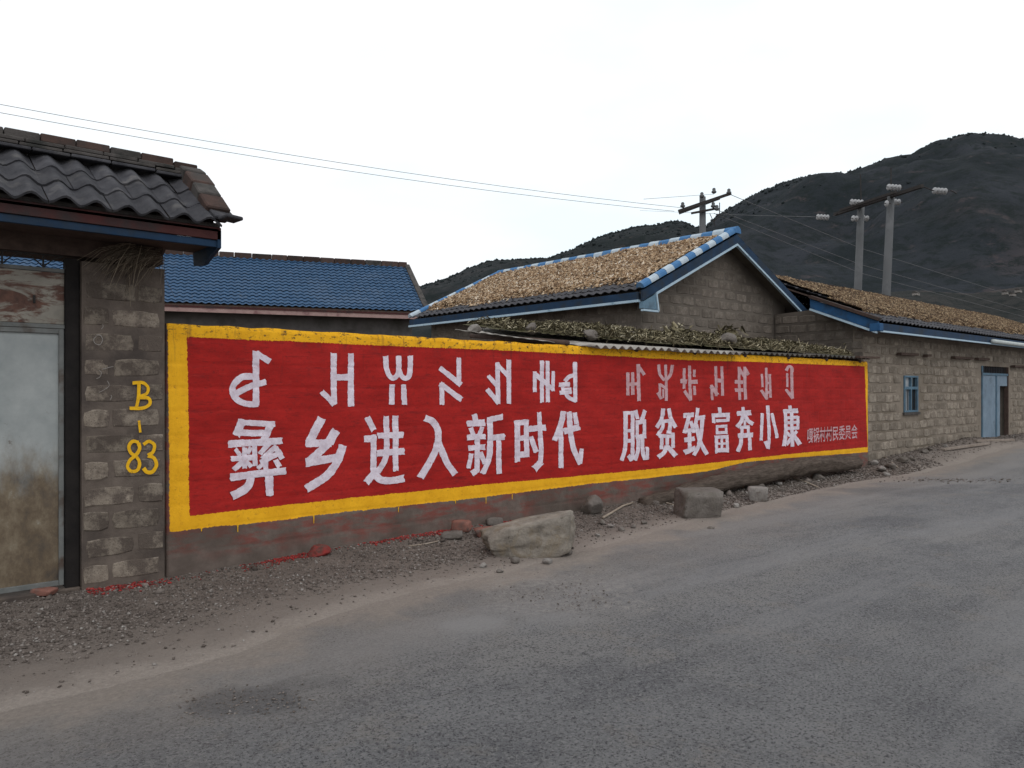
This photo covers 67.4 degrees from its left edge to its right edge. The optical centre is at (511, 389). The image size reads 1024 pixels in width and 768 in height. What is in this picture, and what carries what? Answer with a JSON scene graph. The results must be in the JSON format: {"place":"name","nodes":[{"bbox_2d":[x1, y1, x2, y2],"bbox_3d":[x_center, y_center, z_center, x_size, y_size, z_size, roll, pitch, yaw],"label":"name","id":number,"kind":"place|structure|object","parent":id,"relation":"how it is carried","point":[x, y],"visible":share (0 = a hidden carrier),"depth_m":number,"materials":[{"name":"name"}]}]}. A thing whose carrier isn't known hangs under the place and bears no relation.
{"place":"outdoors","nodes":[
{"label":"outdoors","id":0,"kind":"place"},
{"bbox_2d":[0,250,427,335],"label":"blue roof house","id":1,"kind":"structure","parent":0,"point":[300,293],"depth_m":28.68,"materials":[{"name":"tile"}]},
{"bbox_2d":[0,444,1023,767],"bbox_3d":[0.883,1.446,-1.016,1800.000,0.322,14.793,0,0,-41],"label":"road","id":2,"kind":"structure","parent":0,"point":[874,624],"depth_m":4.40,"materials":[{"name":"grey asphalt"}]},
{"bbox_2d":[126,674,342,727],"bbox_3d":[-1.372,1.587,3.898,1.204,0.014,0.647,0,0,-11],"label":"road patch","id":3,"kind":"object","parent":2,"relation":"on","point":[256,700],"visible":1,"depth_m":3.90,"materials":[{"name":"grey asphalt"}]},
{"bbox_2d":[542,558,552,563],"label":"rubble","id":4,"kind":"object","parent":2,"relation":"on","point":[546,560],"visible":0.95,"depth_m":7.03,"materials":[{"name":"stone"}]},
{"bbox_2d":[480,567,649,619],"bbox_3d":[0.427,1.587,5.981,1.348,0.013,1.439,0,0,-22],"label":"road rubble","id":5,"kind":"object","parent":2,"relation":"on","point":[568,595],"visible":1,"depth_m":5.91,"materials":[{"name":"gravel"}]},
{"bbox_2d":[863,476,1014,483],"bbox_3d":[7.822,1.584,13.498,3.360,0.033,1.040,0,0,-2],"label":"road rubble","id":6,"kind":"object","parent":2,"relation":"on","point":[928,479],"visible":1,"depth_m":13.51,"materials":[{"name":"gravel"}]},
{"bbox_2d":[0,433,1023,711],"bbox_3d":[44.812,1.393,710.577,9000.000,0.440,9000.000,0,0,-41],"label":"ground","id":7,"kind":"structure","parent":0,"point":[84,669],"depth_m":5.62,"materials":[{"name":"grey gravel"}]},
{"bbox_2d":[29,587,58,595],"bbox_3d":[-3.632,1.567,5.950,0.190,0.065,0.118,0,0,6],"label":"broken brick","id":8,"kind":"object","parent":7,"relation":"on","point":[44,591],"visible":0.95,"depth_m":5.90,"materials":[{"name":"red brick"}]},
{"bbox_2d":[0,126,242,589],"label":"gateway","id":9,"kind":"object","parent":7,"relation":"on","point":[69,198],"visible":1,"depth_m":6.20,"materials":[{"name":"grey brick"}]},
{"bbox_2d":[0,249,80,602],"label":"metal gate","id":10,"kind":"structure","parent":9,"relation":"attached to","point":[39,456],"depth_m":5.97,"materials":[{"name":"metal"}]},
{"bbox_2d":[78,243,170,305],"bbox_3d":[-3.104,-0.934,6.223,0.715,0.516,0.211,0,0,-41],"label":"straw bundle","id":11,"kind":"object","parent":9,"relation":"hanging from","point":[129,259],"visible":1,"depth_m":6.24,"materials":[{"name":"black plant"}]},
{"bbox_2d":[86,520,511,596],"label":"paint flakes","id":12,"kind":"object","parent":7,"relation":"on","point":[278,560],"visible":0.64,"depth_m":7.04,"materials":[{"name":"red paint"}]},
{"bbox_2d":[308,544,330,556],"bbox_3d":[-1.821,1.540,7.293,0.226,0.139,0.143,0,0,-41],"label":"painted stone","id":13,"kind":"object","parent":7,"relation":"on","point":[317,550],"visible":0.96,"depth_m":7.25,"materials":[{"name":"red stone"}]},
{"bbox_2d":[0,501,691,695],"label":"gravel","id":14,"kind":"structure","parent":7,"relation":"on","point":[160,590],"depth_m":6.00,"materials":[{"name":"grey gravel"}]},
{"bbox_2d":[409,540,438,546],"bbox_3d":[-0.860,1.566,7.841,0.443,0.020,0.045,0,0,-41],"label":"stick","id":15,"kind":"object","parent":14,"relation":"on","point":[424,543],"visible":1,"depth_m":7.80,"materials":[{"name":"beige wood"}]},
{"bbox_2d":[580,495,602,513],"bbox_3d":[1.011,1.443,9.696,0.297,0.246,0.287,0,0,-41],"label":"rock","id":16,"kind":"object","parent":14,"relation":"on","point":[592,504],"visible":1,"depth_m":9.60,"materials":[{"name":"grey stone"}]},
{"bbox_2d":[598,519,604,524],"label":"rubble","id":17,"kind":"object","parent":14,"relation":"on","point":[601,521],"visible":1,"depth_m":9.09,"materials":[{"name":"grey stone"}]},
{"bbox_2d":[441,530,462,538],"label":"stone","id":18,"kind":"object","parent":7,"relation":"on","point":[454,534],"visible":1,"depth_m":8.05,"materials":[{"name":"grey stone"}]},
{"bbox_2d":[451,519,471,531],"bbox_3d":[-0.551,1.490,8.395,0.215,0.128,0.121,0,0,22],"label":"broken brick","id":19,"kind":"object","parent":7,"relation":"on","point":[463,525],"visible":0.91,"depth_m":8.35,"materials":[{"name":"red brick"}]},
{"bbox_2d":[474,526,490,537],"bbox_3d":[-0.281,1.524,8.229,0.258,0.108,0.148,0,0,-10],"label":"broken brick","id":20,"kind":"object","parent":7,"relation":"on","point":[477,531],"visible":0.38,"depth_m":8.16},
{"bbox_2d":[479,562,486,567],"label":"rubble","id":21,"kind":"object","parent":7,"relation":"on","point":[483,565],"visible":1,"depth_m":6.89,"materials":[{"name":"stone"}]},
{"bbox_2d":[485,517,502,525],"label":"stone","id":22,"kind":"object","parent":7,"relation":"on","point":[491,521],"visible":0.94,"depth_m":8.73,"materials":[{"name":"grey stone"}]},
{"bbox_2d":[510,557,519,563],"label":"rubble","id":23,"kind":"object","parent":7,"relation":"on","point":[515,560],"visible":1,"depth_m":7.05,"materials":[{"name":"grey stone"}]},
{"bbox_2d":[165,323,867,576],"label":"slogan wall","id":24,"kind":"structure","parent":7,"relation":"on","point":[280,442],"depth_m":8.40,"materials":[{"name":"paint"}]},
{"bbox_2d":[480,510,575,557],"bbox_3d":[0.172,1.419,7.514,0.966,0.430,0.515,0,0,-4],"label":"boulder","id":25,"kind":"object","parent":7,"relation":"on","point":[549,535],"visible":0.96,"depth_m":7.29,"materials":[{"name":"grey stone"}]},
{"bbox_2d":[408,226,806,340],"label":"gabled house","id":26,"kind":"structure","parent":7,"relation":"on","point":[726,276],"depth_m":15.56,"materials":[{"name":"tile"}]},
{"bbox_2d":[426,235,716,310],"bbox_3d":[0.960,-2.533,17.231,2.643,1.333,7.023,0,0,-41],"label":"drying corn","id":27,"kind":"object","parent":26,"relation":"on","point":[625,265],"visible":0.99,"depth_m":16.59,"materials":[{"name":"beige food"}]},
{"bbox_2d":[602,502,633,518],"bbox_3d":[1.360,1.547,9.886,0.056,0.074,1.054,0,0,29],"label":"stick","id":28,"kind":"object","parent":7,"relation":"on","point":[611,512],"visible":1,"depth_m":9.82,"materials":[{"name":"beige wood"}]},
{"bbox_2d":[455,327,879,362],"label":"shed","id":29,"kind":"structure","parent":7,"relation":"on","point":[519,337],"depth_m":11.37,"materials":[{"name":"grey wood"}]},
{"bbox_2d":[467,324,481,333],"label":"roof stone","id":30,"kind":"object","parent":29,"relation":"on","point":[475,327],"visible":0.88,"depth_m":10.16,"materials":[{"name":"grey stone"}]},
{"bbox_2d":[462,316,857,355],"bbox_3d":[3.069,-0.853,13.137,8.670,0.590,2.163,0,0,-41],"label":"stalk heap","id":31,"kind":"object","parent":29,"relation":"on","point":[645,335],"visible":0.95,"depth_m":11.78,"materials":[{"name":"brown plant"}]},
{"bbox_2d":[526,322,535,334],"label":"roof stone","id":32,"kind":"object","parent":31,"relation":"on","point":[533,325],"visible":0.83,"depth_m":10.54,"materials":[{"name":"grey stone"}]},
{"bbox_2d":[582,329,598,340],"bbox_3d":[1.088,-0.767,10.800,0.271,0.160,0.254,0,0,-41],"label":"roof stone","id":33,"kind":"object","parent":31,"relation":"on","point":[590,334],"visible":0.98,"depth_m":10.71,"materials":[{"name":"grey stone"}]},
{"bbox_2d":[586,322,619,340],"bbox_3d":[1.419,-0.900,12.038,0.755,0.360,0.596,0,0,-41],"label":"stalk tuft","id":34,"kind":"object","parent":31,"relation":"on","point":[596,323],"visible":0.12,"depth_m":11.97,"materials":[{"name":"green plant"}]},
{"bbox_2d":[660,321,692,333],"bbox_3d":[2.794,-1.039,13.319,0.817,0.371,0.660,0,0,-41],"label":"stalk tuft","id":35,"kind":"object","parent":31,"relation":"on","point":[674,327],"visible":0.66,"depth_m":13.25,"materials":[{"name":"beige plant"}]},
{"bbox_2d":[720,333,736,344],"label":"roof stone","id":36,"kind":"object","parent":31,"relation":"on","point":[729,337],"visible":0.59,"depth_m":12.59,"materials":[{"name":"grey stone"}]},
{"bbox_2d":[712,324,748,336],"bbox_3d":[4.056,-1.071,14.297,0.690,0.311,0.609,0,0,7],"label":"stalk tuft","id":37,"kind":"object","parent":31,"relation":"on","point":[728,329],"visible":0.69,"depth_m":14.27,"materials":[{"name":"green plant"}]},
{"bbox_2d":[673,487,723,518],"bbox_3d":[2.365,1.460,9.710,0.596,0.421,0.424,0,0,-12],"label":"boulder","id":38,"kind":"object","parent":7,"relation":"on","point":[698,502],"visible":0.9,"depth_m":9.55,"materials":[{"name":"grey stone"}]},
{"bbox_2d":[678,188,731,233],"bbox_3d":[7.716,-3.237,30.970,2.142,9.675,0.640,0,0,0],"label":"utility pole","id":39,"kind":"object","parent":7,"relation":"on","point":[702,204],"visible":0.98,"depth_m":30.77,"materials":[{"name":"concrete"}]},
{"bbox_2d":[0,112,668,210],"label":"power line","id":40,"kind":"object","parent":39,"relation":"attached to","point":[317,166],"visible":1,"depth_m":25.01,"materials":[{"name":"grey metal"}]},
{"bbox_2d":[0,104,680,207],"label":"power line","id":41,"kind":"object","parent":39,"relation":"attached to","point":[324,160],"visible":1,"depth_m":25.03,"materials":[{"name":"grey metal"}]},
{"bbox_2d":[714,213,1023,316],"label":"power line","id":42,"kind":"object","parent":39,"relation":"attached to","point":[849,268],"visible":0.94,"depth_m":38.16,"materials":[{"name":"grey metal"}]},
{"bbox_2d":[718,210,1023,310],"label":"power line","id":43,"kind":"object","parent":39,"relation":"attached to","point":[852,261],"visible":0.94,"depth_m":38.38,"materials":[{"name":"grey metal"}]},
{"bbox_2d":[732,195,1021,298],"bbox_3d":[37.592,-5.567,53.975,73.982,4.491,2.769,0,0,-37],"label":"power line","id":44,"kind":"object","parent":39,"relation":"attached to","point":[854,245],"visible":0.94,"depth_m":38.42,"materials":[{"name":"grey metal"}]},
{"bbox_2d":[638,455,863,505],"bbox_3d":[4.112,1.402,12.374,6.224,0.495,0.331,0,0,-41],"label":"bank","id":45,"kind":"object","parent":7,"relation":"on","point":[764,473],"visible":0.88,"depth_m":12.18,"materials":[{"name":"brown soil"}]},
{"bbox_2d":[748,486,767,501],"bbox_3d":[3.548,1.515,11.088,0.283,0.230,0.262,0,0,18],"label":"boulder","id":46,"kind":"object","parent":7,"relation":"on","point":[758,493],"visible":0.92,"depth_m":10.97,"materials":[{"name":"stone"}]},
{"bbox_2d":[629,453,942,512],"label":"gravel","id":47,"kind":"structure","parent":7,"relation":"on","point":[822,484],"depth_m":13.11,"materials":[{"name":"grey gravel"}]},
{"bbox_2d":[792,477,817,487],"bbox_3d":[4.927,1.532,12.773,0.190,0.101,0.782,0,0,-12],"label":"stick","id":48,"kind":"object","parent":47,"relation":"on","point":[805,482],"visible":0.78,"depth_m":12.92,"materials":[{"name":"wood"}]},
{"bbox_2d":[810,473,825,479],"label":"rubble","id":49,"kind":"object","parent":7,"relation":"on","point":[817,476],"visible":0.74,"depth_m":13.33,"materials":[{"name":"grey stone"}]},
{"bbox_2d":[870,460,878,464],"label":"rubble","id":50,"kind":"object","parent":7,"relation":"on","point":[873,462],"visible":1,"depth_m":15.18,"materials":[{"name":"stone"}]},
{"bbox_2d":[877,466,886,470],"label":"rubble","id":51,"kind":"object","parent":7,"relation":"on","point":[881,468],"visible":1,"depth_m":14.64,"materials":[{"name":"stone"}]},
{"bbox_2d":[816,168,956,295],"bbox_3d":[15.736,-3.909,32.619,2.420,11.037,5.582,0,0,-28],"label":"twin pole frame","id":52,"kind":"object","parent":7,"relation":"on","point":[890,202],"visible":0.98,"depth_m":31.60,"materials":[{"name":"concrete"}]},
{"bbox_2d":[640,210,810,216],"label":"power line","id":53,"kind":"object","parent":52,"relation":"attached to","point":[751,215],"visible":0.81,"depth_m":49.18,"materials":[{"name":"grey metal"}]},
{"bbox_2d":[884,463,895,469],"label":"rubble","id":54,"kind":"object","parent":7,"relation":"on","point":[892,466],"visible":0.97,"depth_m":14.90,"materials":[{"name":"grey stone"}]},
{"bbox_2d":[774,274,1023,460],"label":"long house","id":55,"kind":"structure","parent":7,"relation":"on","point":[931,383],"depth_m":17.38,"materials":[{"name":"tile"}]},
{"bbox_2d":[827,296,882,315],"bbox_3d":[7.319,-1.771,16.221,0.986,0.474,0.997,0,0,-41],"label":"drying corn","id":56,"kind":"object","parent":55,"relation":"on","point":[865,308],"visible":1,"depth_m":16.13,"materials":[{"name":"beige food"}]},
{"bbox_2d":[775,275,1023,334],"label":"drying corn","id":57,"kind":"object","parent":55,"relation":"on","point":[902,307],"visible":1,"depth_m":20.27,"materials":[{"name":"beige food"}]},
{"bbox_2d":[902,375,920,414],"bbox_3d":[8.821,0.122,17.022,0.843,0.865,0.120,0,0,-41],"label":"window","id":58,"kind":"structure","parent":55,"relation":"in","point":[910,383],"depth_m":17.00,"materials":[{"name":"blue glass"}]},
{"bbox_2d":[981,366,1008,436],"bbox_3d":[12.943,0.340,20.626,2.100,1.920,0.110,0,0,-41],"label":"doorway","id":59,"kind":"structure","parent":55,"relation":"in","point":[999,376],"depth_m":20.53,"materials":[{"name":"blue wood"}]},
{"bbox_2d":[897,457,908,462],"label":"rubble","id":60,"kind":"object","parent":7,"relation":"on","point":[902,459],"visible":1,"depth_m":15.33,"materials":[{"name":"grey stone"}]},
{"bbox_2d":[868,433,1023,471],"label":"gravel","id":61,"kind":"structure","parent":7,"relation":"on","point":[965,443],"depth_m":17.64,"materials":[{"name":"grey gravel"}]},
{"bbox_2d":[939,442,989,450],"bbox_3d":[10.334,1.292,17.503,2.186,0.093,0.120,0,0,-36],"label":"plank","id":62,"kind":"object","parent":7,"relation":"on","point":[964,446],"visible":1,"depth_m":17.41,"materials":[{"name":"wood"}]},
{"bbox_2d":[974,439,1014,441],"bbox_3d":[11.804,1.240,18.781,1.990,0.107,0.090,0,0,-35],"label":"plank","id":63,"kind":"object","parent":7,"relation":"on","point":[986,440],"visible":0.96,"depth_m":18.65,"materials":[{"name":"wood"}]},
{"bbox_2d":[0,0,1023,285],"label":"sky","id":64,"kind":"structure","parent":0,"point":[637,101],"materials":[{"name":"white"}]},
{"bbox_2d":[412,222,698,337],"bbox_3d":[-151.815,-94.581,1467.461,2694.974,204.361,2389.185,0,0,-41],"label":"wooded hill","id":65,"kind":"structure","parent":0,"point":[433,293],"depth_m":728.59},
{"bbox_2d":[420,219,706,288],"bbox_3d":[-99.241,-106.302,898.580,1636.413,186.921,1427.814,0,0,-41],"label":"scrub wood","id":66,"kind":"object","parent":65,"relation":"on","point":[593,240],"visible":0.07,"depth_m":847.50,"materials":[{"name":"green plant"}]},
{"bbox_2d":[706,131,1023,293],"bbox_3d":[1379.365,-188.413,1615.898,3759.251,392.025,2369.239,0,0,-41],"label":"mountain","id":67,"kind":"structure","parent":0,"point":[972,230],"depth_m":618.14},
{"bbox_2d":[803,287,1023,322],"bbox_3d":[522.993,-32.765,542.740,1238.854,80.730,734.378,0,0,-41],"label":"foothill","id":68,"kind":"structure","parent":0,"point":[931,297],"depth_m":314.80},
{"bbox_2d":[912,291,919,295],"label":"farmhouse","id":69,"kind":"object","parent":68,"relation":"on","point":[915,293],"visible":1,"depth_m":299.34,"materials":[{"name":"stone"}]},
{"bbox_2d":[1014,288,1021,292],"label":"farmhouse","id":70,"kind":"object","parent":68,"relation":"on","point":[1017,290],"visible":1,"depth_m":299.25,"materials":[{"name":"stone"}]}
]}

